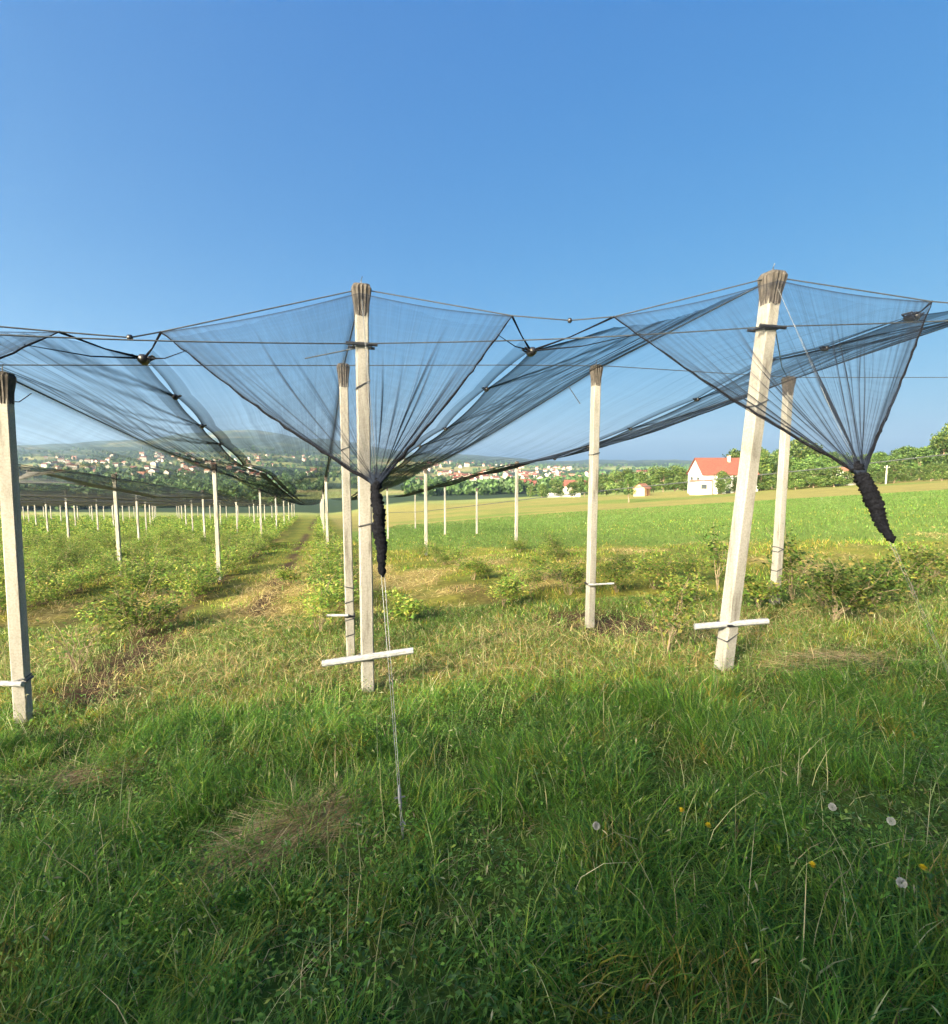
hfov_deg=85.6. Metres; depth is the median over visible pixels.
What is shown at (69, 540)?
bush
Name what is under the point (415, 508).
concrete post
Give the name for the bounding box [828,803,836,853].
dandelion clock
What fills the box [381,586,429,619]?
bush
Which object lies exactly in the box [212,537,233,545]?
bush
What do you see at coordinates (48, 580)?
bush
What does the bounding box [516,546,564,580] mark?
bush
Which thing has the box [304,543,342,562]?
bush
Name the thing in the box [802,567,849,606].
bush
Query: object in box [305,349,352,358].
brace wire
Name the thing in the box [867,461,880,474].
tree
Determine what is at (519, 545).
bush
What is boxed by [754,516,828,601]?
bush
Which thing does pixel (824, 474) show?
tree
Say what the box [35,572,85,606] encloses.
bush
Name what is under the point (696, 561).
bush
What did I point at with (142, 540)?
bush
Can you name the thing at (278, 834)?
dry grass patch
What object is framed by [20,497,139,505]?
hail net
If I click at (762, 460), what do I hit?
tree
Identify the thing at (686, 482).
field cable
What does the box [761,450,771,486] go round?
tree
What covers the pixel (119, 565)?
bush
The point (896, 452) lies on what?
tree
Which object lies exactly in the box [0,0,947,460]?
sky
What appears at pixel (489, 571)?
bush
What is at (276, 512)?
concrete post
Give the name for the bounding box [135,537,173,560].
bush
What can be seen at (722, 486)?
tree
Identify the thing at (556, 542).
bush
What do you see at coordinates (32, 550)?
bush
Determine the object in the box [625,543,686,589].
bush
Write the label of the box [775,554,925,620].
bush
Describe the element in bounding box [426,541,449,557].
bush
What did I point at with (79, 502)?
hail net
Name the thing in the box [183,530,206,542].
bush
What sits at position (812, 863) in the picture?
yellow flower
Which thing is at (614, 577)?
bush
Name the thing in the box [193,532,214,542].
bush
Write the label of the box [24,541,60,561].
bush
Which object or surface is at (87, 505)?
hail net
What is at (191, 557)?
bush
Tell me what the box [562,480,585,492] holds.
town house
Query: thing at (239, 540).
bush
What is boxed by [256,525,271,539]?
bush
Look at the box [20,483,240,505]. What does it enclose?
hail net
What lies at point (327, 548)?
bush
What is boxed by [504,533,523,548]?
bush
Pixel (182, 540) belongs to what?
bush
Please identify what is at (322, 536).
bush
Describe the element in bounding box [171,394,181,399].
net clip
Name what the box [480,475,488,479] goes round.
town house
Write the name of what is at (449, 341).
bracket cable
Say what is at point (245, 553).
bush
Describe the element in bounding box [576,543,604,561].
bush
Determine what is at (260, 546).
bush
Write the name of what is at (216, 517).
concrete post
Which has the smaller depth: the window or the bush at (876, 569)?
the bush at (876, 569)
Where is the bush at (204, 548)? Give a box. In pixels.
[192,542,214,558]
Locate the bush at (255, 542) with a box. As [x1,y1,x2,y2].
[236,532,266,557]
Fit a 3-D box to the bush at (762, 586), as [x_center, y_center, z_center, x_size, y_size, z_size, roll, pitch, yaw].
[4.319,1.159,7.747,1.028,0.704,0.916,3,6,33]
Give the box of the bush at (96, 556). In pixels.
[78,549,102,564]
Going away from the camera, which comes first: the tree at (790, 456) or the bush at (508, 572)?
the bush at (508, 572)
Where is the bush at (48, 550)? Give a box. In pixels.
[26,543,59,557]
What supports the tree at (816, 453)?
on the ground at (302, 528)
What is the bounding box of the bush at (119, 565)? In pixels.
[106,556,140,578]
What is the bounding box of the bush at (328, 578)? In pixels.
[295,560,373,603]
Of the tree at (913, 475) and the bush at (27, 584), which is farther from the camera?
the tree at (913, 475)
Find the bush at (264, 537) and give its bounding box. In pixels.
[242,529,272,544]
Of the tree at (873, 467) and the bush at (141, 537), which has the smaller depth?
the bush at (141, 537)
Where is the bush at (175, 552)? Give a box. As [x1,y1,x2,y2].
[166,542,191,555]
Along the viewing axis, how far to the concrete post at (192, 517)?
44.38 m
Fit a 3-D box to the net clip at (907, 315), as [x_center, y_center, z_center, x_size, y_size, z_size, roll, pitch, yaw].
[4.241,-1.887,4.958,0.166,0.083,0.150,-1,5,-15]
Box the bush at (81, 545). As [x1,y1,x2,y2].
[66,541,85,551]
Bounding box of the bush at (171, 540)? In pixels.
[155,534,176,548]
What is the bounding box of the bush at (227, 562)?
[188,546,249,575]
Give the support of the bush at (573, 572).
on the ground at (302, 528)
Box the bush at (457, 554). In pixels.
[443,538,478,568]
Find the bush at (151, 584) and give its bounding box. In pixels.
[121,568,177,596]
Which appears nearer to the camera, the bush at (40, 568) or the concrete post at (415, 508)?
the bush at (40, 568)
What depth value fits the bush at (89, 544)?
26.97 m
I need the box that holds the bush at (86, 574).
[43,558,112,590]
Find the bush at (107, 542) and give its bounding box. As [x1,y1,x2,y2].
[92,536,123,549]
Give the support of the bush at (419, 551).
on the ground at (302, 528)
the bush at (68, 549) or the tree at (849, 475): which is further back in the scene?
the tree at (849, 475)
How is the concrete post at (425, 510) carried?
on the ground at (302, 528)
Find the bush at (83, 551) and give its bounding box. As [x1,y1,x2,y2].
[73,542,97,560]
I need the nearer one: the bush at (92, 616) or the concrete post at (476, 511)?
the bush at (92, 616)
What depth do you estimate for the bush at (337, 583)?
9.27 m
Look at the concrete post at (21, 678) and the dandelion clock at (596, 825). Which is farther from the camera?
the concrete post at (21, 678)
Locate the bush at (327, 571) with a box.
[297,555,358,596]
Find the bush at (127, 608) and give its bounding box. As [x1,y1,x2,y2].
[78,560,191,636]
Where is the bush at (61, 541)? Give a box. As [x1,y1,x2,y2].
[44,535,70,544]
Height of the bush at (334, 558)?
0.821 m
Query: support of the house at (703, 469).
on the ground at (302, 528)
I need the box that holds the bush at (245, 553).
[233,548,257,563]
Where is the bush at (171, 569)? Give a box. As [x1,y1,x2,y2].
[150,554,195,578]
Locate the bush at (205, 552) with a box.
[193,541,222,562]
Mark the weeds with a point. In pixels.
(390, 931)
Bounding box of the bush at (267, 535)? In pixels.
[256,527,273,546]
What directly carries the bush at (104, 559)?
on the ground at (302, 528)
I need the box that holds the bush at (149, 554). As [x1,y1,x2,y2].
[135,548,165,563]
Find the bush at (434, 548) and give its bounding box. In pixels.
[417,539,446,561]
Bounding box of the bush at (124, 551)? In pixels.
[103,541,144,558]
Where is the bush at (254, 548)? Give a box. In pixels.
[243,540,263,552]
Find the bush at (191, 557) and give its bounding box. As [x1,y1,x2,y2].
[180,552,200,562]
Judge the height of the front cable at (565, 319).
0.369 m
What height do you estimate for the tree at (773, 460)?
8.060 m
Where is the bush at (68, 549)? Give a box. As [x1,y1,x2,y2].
[48,539,80,566]
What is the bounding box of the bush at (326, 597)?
[295,573,344,631]
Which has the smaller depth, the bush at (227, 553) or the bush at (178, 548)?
the bush at (227, 553)
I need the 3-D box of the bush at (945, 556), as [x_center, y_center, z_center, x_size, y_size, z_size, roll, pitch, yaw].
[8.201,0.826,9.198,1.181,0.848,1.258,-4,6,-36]
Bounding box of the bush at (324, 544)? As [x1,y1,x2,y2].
[311,539,341,553]
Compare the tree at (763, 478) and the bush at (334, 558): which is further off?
the tree at (763, 478)
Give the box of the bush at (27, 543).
[22,532,45,548]
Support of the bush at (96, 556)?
on the ground at (302, 528)
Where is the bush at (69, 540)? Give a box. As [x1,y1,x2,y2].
[59,534,79,545]
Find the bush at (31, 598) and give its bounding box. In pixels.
[26,581,58,607]
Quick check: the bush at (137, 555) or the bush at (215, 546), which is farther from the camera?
the bush at (215, 546)
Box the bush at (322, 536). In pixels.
[312,528,338,541]
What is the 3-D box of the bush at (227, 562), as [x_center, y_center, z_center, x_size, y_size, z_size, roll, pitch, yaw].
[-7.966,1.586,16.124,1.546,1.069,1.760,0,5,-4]
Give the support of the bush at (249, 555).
on the ground at (302, 528)
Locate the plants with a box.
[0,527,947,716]
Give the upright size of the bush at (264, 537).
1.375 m
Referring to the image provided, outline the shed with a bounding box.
[633,483,651,496]
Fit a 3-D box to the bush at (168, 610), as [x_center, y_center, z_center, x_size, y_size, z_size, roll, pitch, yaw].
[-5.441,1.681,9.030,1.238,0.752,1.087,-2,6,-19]
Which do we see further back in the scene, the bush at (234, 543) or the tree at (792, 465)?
the tree at (792, 465)
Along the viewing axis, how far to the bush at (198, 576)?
12.35 m
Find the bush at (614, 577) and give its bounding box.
[581,553,647,592]
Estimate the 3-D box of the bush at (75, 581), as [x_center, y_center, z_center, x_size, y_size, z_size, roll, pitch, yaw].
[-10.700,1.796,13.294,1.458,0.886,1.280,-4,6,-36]
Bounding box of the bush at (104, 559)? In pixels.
[76,544,128,580]
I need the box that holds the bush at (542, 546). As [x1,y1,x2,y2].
[536,537,561,552]
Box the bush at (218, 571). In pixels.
[186,558,237,584]
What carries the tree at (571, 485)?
on the ground at (302, 528)
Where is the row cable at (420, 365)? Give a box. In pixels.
[0,364,947,377]
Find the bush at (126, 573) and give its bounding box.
[87,557,158,597]
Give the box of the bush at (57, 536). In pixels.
[47,530,64,539]
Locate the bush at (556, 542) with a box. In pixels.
[537,528,570,555]
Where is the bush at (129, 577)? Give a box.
[106,568,152,593]
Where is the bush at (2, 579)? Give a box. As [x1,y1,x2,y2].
[0,568,5,593]
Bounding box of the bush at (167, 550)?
[158,547,177,554]
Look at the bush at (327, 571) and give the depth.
10.88 m
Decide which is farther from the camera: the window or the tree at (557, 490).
the tree at (557, 490)
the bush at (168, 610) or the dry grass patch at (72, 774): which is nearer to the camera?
the dry grass patch at (72, 774)
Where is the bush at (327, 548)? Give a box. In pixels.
[306,534,343,560]
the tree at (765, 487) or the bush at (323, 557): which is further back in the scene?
the tree at (765, 487)
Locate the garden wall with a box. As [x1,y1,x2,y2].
[549,493,579,496]
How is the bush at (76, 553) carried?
on the ground at (302, 528)
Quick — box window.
[701,484,706,488]
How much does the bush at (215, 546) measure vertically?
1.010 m
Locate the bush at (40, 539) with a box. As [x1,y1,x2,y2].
[27,534,46,545]
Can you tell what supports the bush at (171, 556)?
on the ground at (302, 528)
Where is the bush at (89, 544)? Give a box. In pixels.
[66,535,95,551]
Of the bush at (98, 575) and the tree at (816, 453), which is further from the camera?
the tree at (816, 453)
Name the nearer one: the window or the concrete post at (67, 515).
the concrete post at (67, 515)
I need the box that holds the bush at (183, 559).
[161,552,193,567]
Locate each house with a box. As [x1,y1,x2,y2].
[139,456,146,461]
[148,469,158,476]
[150,461,158,467]
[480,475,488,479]
[519,479,532,492]
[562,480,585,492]
[686,456,758,494]
[836,467,855,485]
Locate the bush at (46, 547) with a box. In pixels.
[43,539,62,551]
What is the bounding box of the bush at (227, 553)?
[204,539,244,570]
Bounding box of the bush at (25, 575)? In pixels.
[0,562,43,592]
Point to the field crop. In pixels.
(902, 495)
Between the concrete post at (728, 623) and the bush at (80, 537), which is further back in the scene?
the bush at (80, 537)
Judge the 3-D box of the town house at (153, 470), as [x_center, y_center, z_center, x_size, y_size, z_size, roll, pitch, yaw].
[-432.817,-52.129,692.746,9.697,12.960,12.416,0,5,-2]
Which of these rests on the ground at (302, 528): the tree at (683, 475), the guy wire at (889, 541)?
the tree at (683, 475)
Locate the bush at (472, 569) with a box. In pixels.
[453,552,489,579]
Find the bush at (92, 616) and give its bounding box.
[69,586,130,632]
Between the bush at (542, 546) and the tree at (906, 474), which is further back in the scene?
the tree at (906, 474)
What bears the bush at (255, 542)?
on the ground at (302, 528)
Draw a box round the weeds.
[0,597,947,1023]
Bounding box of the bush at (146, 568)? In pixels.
[113,555,179,587]
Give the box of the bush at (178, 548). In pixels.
[169,543,189,555]
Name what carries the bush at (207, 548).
on the ground at (302, 528)
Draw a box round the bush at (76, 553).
[57,546,96,561]
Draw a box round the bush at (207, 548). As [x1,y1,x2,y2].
[191,541,223,558]
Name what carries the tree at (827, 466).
on the ground at (302, 528)
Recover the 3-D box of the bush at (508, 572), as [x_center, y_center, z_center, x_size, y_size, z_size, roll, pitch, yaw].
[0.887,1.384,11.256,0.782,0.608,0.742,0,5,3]
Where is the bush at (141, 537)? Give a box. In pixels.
[131,531,151,544]
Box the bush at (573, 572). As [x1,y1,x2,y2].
[525,552,602,594]
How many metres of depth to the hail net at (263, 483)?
7.54 m
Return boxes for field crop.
[352,489,947,549]
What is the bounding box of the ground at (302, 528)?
[0,430,947,1023]
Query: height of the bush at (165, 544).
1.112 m
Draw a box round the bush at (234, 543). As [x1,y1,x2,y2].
[207,533,256,568]
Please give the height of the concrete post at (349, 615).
3.978 m
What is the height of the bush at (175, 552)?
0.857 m
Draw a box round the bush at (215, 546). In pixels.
[197,537,228,554]
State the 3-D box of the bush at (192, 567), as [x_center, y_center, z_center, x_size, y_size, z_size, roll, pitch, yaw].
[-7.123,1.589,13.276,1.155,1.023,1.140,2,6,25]
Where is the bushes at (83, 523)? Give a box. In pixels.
[0,513,333,539]
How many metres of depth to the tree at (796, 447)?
125.91 m
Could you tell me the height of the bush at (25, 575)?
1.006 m
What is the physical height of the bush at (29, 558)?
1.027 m
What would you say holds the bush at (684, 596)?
on the ground at (302, 528)
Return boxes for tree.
[526,484,535,497]
[537,484,550,496]
[548,479,561,489]
[551,481,565,496]
[566,482,579,496]
[574,476,584,493]
[577,481,587,496]
[584,474,608,495]
[601,474,614,494]
[604,469,624,494]
[616,468,636,492]
[622,473,637,502]
[632,470,652,491]
[644,466,661,491]
[649,467,671,491]
[665,465,687,490]
[674,470,687,490]
[688,520,729,589]
[712,470,731,493]
[722,448,740,457]
[729,475,736,492]
[756,453,772,488]
[757,470,774,490]
[757,477,761,489]
[760,455,778,488]
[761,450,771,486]
[761,479,770,489]
[770,471,776,488]
[771,451,794,486]
[787,468,793,489]
[787,469,805,488]
[788,458,803,477]
[789,437,814,460]
[795,455,825,486]
[797,472,808,487]
[800,455,833,472]
[803,465,827,487]
[806,442,823,457]
[815,470,829,484]
[824,466,846,486]
[825,463,839,475]
[827,454,837,464]
[830,452,849,467]
[842,470,852,485]
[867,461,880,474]
[867,472,876,482]
[871,458,883,477]
[873,451,886,470]
[875,471,887,483]
[882,455,894,481]
[882,461,909,482]
[883,470,894,481]
[889,448,906,478]
[891,454,906,481]
[898,468,912,481]
[899,445,915,480]
[902,454,918,472]
[905,468,920,481]
[907,447,933,479]
[916,467,929,480]
[920,431,947,478]
[921,449,947,479]
[921,462,941,480]
[934,463,947,480]
[938,422,947,437]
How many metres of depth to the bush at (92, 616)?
8.48 m
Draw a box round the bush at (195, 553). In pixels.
[177,543,209,560]
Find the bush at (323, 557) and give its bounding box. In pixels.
[296,542,354,577]
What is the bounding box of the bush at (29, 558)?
[24,546,43,570]
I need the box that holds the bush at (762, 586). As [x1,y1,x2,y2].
[724,564,798,607]
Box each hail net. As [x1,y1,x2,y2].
[0,331,304,505]
[0,504,106,505]
[18,464,270,505]
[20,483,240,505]
[20,489,206,505]
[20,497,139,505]
[20,501,173,505]
[145,293,529,576]
[351,280,932,542]
[393,311,947,497]
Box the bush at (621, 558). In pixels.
[608,549,644,569]
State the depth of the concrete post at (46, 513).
41.70 m
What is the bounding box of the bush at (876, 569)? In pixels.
[839,549,932,606]
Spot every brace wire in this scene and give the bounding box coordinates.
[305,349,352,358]
[776,333,788,378]
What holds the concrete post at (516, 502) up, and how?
on the ground at (302, 528)
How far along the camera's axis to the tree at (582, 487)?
184.22 m
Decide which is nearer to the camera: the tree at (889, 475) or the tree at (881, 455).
the tree at (889, 475)
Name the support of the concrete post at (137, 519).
on the ground at (302, 528)
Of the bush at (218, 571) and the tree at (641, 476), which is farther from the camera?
the tree at (641, 476)
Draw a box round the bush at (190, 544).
[176,539,200,552]
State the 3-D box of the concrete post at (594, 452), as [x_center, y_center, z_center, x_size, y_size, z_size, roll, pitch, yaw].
[1.723,-0.063,6.980,0.382,3.950,0.189,0,5,0]
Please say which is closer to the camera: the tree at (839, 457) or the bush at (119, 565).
the bush at (119, 565)
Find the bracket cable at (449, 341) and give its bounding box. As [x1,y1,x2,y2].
[0,320,947,343]
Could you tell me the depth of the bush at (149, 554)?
20.40 m
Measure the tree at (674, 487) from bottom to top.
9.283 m
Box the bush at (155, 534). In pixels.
[140,525,169,539]
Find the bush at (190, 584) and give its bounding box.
[161,559,219,601]
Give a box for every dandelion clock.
[592,821,599,865]
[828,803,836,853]
[886,817,895,864]
[896,877,907,936]
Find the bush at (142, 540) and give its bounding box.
[125,530,159,553]
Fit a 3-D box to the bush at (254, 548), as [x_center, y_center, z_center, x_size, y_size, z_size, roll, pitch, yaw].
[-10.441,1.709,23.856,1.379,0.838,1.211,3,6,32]
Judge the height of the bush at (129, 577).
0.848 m
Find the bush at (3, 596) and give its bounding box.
[0,575,6,609]
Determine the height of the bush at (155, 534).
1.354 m
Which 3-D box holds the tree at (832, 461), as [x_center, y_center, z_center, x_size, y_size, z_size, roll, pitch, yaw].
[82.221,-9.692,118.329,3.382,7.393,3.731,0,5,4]
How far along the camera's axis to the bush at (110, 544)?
25.36 m
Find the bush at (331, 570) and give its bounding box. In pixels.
[315,561,355,586]
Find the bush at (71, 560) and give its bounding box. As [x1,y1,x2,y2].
[48,549,92,573]
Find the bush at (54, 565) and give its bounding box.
[24,554,72,579]
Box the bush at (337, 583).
[295,564,379,611]
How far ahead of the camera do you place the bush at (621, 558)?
12.62 m
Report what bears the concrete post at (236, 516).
on the ground at (302, 528)
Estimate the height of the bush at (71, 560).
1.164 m
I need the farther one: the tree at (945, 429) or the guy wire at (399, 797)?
the tree at (945, 429)
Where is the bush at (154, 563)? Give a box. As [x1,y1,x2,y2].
[123,550,186,574]
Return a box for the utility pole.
[884,466,889,483]
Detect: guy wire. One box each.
[362,302,405,838]
[777,287,947,671]
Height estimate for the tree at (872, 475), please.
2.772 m
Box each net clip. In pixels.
[133,354,155,364]
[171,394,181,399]
[522,347,536,356]
[820,346,830,350]
[901,311,923,321]
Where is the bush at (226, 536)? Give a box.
[220,532,235,540]
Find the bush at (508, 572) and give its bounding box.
[497,562,528,586]
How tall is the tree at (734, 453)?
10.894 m
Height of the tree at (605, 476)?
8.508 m
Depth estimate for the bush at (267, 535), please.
29.85 m
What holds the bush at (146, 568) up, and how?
on the ground at (302, 528)
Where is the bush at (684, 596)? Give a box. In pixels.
[624,572,715,652]
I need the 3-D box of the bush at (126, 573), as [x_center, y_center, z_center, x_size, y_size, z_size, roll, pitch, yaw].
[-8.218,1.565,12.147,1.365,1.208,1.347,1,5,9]
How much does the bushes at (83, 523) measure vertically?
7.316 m
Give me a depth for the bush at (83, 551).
22.90 m
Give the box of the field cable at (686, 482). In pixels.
[385,454,947,512]
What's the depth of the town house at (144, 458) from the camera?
1118.47 m
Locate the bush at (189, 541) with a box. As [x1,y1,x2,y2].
[174,537,200,549]
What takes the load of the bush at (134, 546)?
on the ground at (302, 528)
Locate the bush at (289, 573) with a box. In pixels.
[266,564,308,585]
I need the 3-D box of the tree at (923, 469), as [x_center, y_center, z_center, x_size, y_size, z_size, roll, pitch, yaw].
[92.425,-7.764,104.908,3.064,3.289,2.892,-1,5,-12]
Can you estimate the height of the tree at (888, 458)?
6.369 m
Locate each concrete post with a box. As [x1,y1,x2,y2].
[0,364,33,723]
[34,505,36,530]
[45,497,48,534]
[64,490,70,543]
[96,504,98,530]
[111,474,121,575]
[135,501,139,539]
[144,504,146,529]
[191,504,193,535]
[201,490,205,540]
[212,465,221,579]
[235,497,237,530]
[259,490,261,537]
[275,497,277,534]
[321,276,413,691]
[321,497,322,523]
[322,492,324,529]
[324,477,328,546]
[326,358,355,655]
[386,489,388,538]
[414,494,415,528]
[424,469,427,555]
[444,487,445,533]
[476,488,477,533]
[515,461,518,549]
[584,359,613,627]
[694,264,787,670]
[769,373,795,604]
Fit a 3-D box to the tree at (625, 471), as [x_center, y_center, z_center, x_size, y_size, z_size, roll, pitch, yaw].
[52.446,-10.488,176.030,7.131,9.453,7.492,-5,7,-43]
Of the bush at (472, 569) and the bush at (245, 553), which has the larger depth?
the bush at (245, 553)
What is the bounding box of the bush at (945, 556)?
[887,534,947,575]
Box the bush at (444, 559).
[428,549,452,564]
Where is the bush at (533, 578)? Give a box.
[511,558,552,592]
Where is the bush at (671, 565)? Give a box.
[652,553,690,576]
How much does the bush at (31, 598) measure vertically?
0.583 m
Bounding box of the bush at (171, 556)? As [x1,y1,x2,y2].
[141,547,186,573]
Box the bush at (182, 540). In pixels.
[174,531,189,543]
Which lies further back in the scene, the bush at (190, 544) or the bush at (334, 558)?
the bush at (190, 544)
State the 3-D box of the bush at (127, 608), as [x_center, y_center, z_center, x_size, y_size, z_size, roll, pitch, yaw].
[-5.397,1.473,8.300,1.469,1.204,1.547,-3,6,-28]
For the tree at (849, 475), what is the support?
on the ground at (302, 528)
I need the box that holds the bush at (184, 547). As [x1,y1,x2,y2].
[175,543,190,553]
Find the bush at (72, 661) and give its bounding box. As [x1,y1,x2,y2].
[29,619,117,673]
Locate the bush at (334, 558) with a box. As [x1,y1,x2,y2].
[313,550,343,568]
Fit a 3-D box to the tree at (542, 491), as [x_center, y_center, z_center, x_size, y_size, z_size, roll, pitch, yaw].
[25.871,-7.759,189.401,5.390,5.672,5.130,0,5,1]
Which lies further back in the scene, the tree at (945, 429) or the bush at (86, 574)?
the tree at (945, 429)
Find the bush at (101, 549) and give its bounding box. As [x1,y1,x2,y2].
[83,543,106,554]
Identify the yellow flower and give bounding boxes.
[679,807,683,843]
[705,822,710,865]
[809,861,815,910]
[918,864,927,912]
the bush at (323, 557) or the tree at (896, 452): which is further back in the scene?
the tree at (896, 452)
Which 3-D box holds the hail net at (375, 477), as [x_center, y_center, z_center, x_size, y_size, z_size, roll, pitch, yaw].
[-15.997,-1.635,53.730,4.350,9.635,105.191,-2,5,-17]
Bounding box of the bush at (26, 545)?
[23,536,43,555]
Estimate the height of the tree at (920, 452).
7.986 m
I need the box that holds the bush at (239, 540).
[230,536,246,543]
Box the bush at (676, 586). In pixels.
[656,571,708,605]
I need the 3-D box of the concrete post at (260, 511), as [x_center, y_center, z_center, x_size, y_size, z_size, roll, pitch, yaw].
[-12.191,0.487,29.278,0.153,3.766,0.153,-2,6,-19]
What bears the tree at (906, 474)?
on the ground at (302, 528)
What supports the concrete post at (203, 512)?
on the ground at (302, 528)
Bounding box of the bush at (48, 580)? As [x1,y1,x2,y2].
[26,566,73,600]
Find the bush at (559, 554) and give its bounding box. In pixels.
[546,546,569,558]
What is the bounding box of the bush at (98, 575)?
[75,556,121,586]
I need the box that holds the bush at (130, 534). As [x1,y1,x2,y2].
[115,526,141,541]
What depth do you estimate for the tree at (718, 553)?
9.30 m
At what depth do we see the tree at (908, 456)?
119.84 m
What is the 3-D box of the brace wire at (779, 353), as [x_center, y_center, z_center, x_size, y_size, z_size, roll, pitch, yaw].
[3.674,-1.811,6.112,0.048,0.084,3.792,3,6,33]
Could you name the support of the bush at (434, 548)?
on the ground at (302, 528)
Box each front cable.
[0,291,351,337]
[371,279,762,320]
[787,278,947,303]
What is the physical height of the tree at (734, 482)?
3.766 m
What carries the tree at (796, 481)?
on the ground at (302, 528)
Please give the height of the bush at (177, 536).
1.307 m
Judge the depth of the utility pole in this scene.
99.64 m
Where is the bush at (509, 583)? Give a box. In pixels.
[484,567,535,605]
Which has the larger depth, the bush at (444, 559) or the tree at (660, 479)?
the tree at (660, 479)
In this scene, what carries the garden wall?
on the ground at (302, 528)
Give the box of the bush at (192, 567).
[171,554,222,589]
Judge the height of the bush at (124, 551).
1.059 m
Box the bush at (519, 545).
[505,536,532,551]
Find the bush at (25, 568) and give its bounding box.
[0,555,36,581]
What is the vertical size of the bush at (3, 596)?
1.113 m
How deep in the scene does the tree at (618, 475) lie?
163.69 m
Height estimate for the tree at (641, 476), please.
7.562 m
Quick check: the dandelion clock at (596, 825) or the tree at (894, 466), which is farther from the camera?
the tree at (894, 466)
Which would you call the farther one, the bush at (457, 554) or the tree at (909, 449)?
the tree at (909, 449)
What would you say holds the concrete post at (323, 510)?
on the ground at (302, 528)
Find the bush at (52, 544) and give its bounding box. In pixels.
[41,535,76,558]
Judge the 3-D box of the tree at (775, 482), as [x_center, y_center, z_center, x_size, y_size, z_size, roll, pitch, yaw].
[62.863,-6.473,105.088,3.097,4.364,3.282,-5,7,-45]
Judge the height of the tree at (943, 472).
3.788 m
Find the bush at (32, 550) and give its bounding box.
[23,546,41,555]
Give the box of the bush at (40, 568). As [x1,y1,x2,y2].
[25,554,61,579]
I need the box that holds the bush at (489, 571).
[472,565,495,578]
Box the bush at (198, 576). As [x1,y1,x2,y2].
[161,560,222,595]
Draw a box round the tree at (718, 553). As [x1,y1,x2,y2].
[688,520,729,589]
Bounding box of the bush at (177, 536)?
[161,527,184,542]
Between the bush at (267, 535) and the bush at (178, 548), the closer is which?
the bush at (178, 548)
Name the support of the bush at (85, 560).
on the ground at (302, 528)
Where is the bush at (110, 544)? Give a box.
[93,541,113,552]
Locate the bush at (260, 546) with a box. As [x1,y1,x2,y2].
[251,538,272,554]
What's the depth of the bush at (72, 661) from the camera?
6.23 m
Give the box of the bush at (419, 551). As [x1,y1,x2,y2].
[407,539,428,555]
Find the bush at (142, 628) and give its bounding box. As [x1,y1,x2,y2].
[120,604,164,637]
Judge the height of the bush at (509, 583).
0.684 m
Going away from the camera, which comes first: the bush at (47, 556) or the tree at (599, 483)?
the bush at (47, 556)
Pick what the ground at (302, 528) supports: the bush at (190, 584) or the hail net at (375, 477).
the bush at (190, 584)
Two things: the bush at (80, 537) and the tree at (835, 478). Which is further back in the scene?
the tree at (835, 478)
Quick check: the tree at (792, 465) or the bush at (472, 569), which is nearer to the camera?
the bush at (472, 569)
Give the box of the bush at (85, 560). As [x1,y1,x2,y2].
[63,552,103,571]
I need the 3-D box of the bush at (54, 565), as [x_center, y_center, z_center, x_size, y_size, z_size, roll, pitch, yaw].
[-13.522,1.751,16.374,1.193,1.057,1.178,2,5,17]
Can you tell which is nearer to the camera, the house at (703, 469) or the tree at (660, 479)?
the house at (703, 469)
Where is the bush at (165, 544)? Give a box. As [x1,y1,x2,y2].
[153,532,175,550]
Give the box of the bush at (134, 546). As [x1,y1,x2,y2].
[125,541,149,553]
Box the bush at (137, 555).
[126,543,158,564]
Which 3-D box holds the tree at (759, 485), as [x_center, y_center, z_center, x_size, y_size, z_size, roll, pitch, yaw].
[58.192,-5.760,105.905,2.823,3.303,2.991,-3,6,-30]
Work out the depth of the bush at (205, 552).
21.02 m
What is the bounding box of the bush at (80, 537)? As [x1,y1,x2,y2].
[73,528,97,541]
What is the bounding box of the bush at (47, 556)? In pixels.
[33,549,60,567]
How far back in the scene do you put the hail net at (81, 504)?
41.94 m
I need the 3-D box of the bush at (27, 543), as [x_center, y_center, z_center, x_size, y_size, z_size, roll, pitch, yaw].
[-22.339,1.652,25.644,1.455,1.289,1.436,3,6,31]
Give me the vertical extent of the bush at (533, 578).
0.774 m
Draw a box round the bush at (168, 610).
[130,588,201,624]
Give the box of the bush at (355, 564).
[320,552,358,575]
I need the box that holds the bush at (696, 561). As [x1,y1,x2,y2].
[667,542,712,582]
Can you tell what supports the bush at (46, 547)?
on the ground at (302, 528)
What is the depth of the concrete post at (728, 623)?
4.77 m
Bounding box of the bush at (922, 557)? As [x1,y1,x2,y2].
[878,539,947,596]
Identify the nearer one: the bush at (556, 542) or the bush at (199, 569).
the bush at (199, 569)
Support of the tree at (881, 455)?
on the ground at (302, 528)
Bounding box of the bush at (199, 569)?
[182,562,223,585]
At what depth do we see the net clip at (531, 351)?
4.97 m
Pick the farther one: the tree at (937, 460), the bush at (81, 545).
the tree at (937, 460)
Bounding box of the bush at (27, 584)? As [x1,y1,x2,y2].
[0,565,50,614]
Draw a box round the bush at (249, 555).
[228,548,258,565]
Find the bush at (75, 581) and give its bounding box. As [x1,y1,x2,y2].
[30,565,88,593]
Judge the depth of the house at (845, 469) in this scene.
105.87 m
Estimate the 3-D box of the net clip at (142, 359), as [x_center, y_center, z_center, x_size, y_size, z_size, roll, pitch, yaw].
[-2.810,-1.296,4.362,0.166,0.083,0.150,-2,5,-17]
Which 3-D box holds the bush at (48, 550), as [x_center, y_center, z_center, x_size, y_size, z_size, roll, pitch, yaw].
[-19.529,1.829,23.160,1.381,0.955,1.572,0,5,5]
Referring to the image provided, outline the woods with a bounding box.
[0,445,917,509]

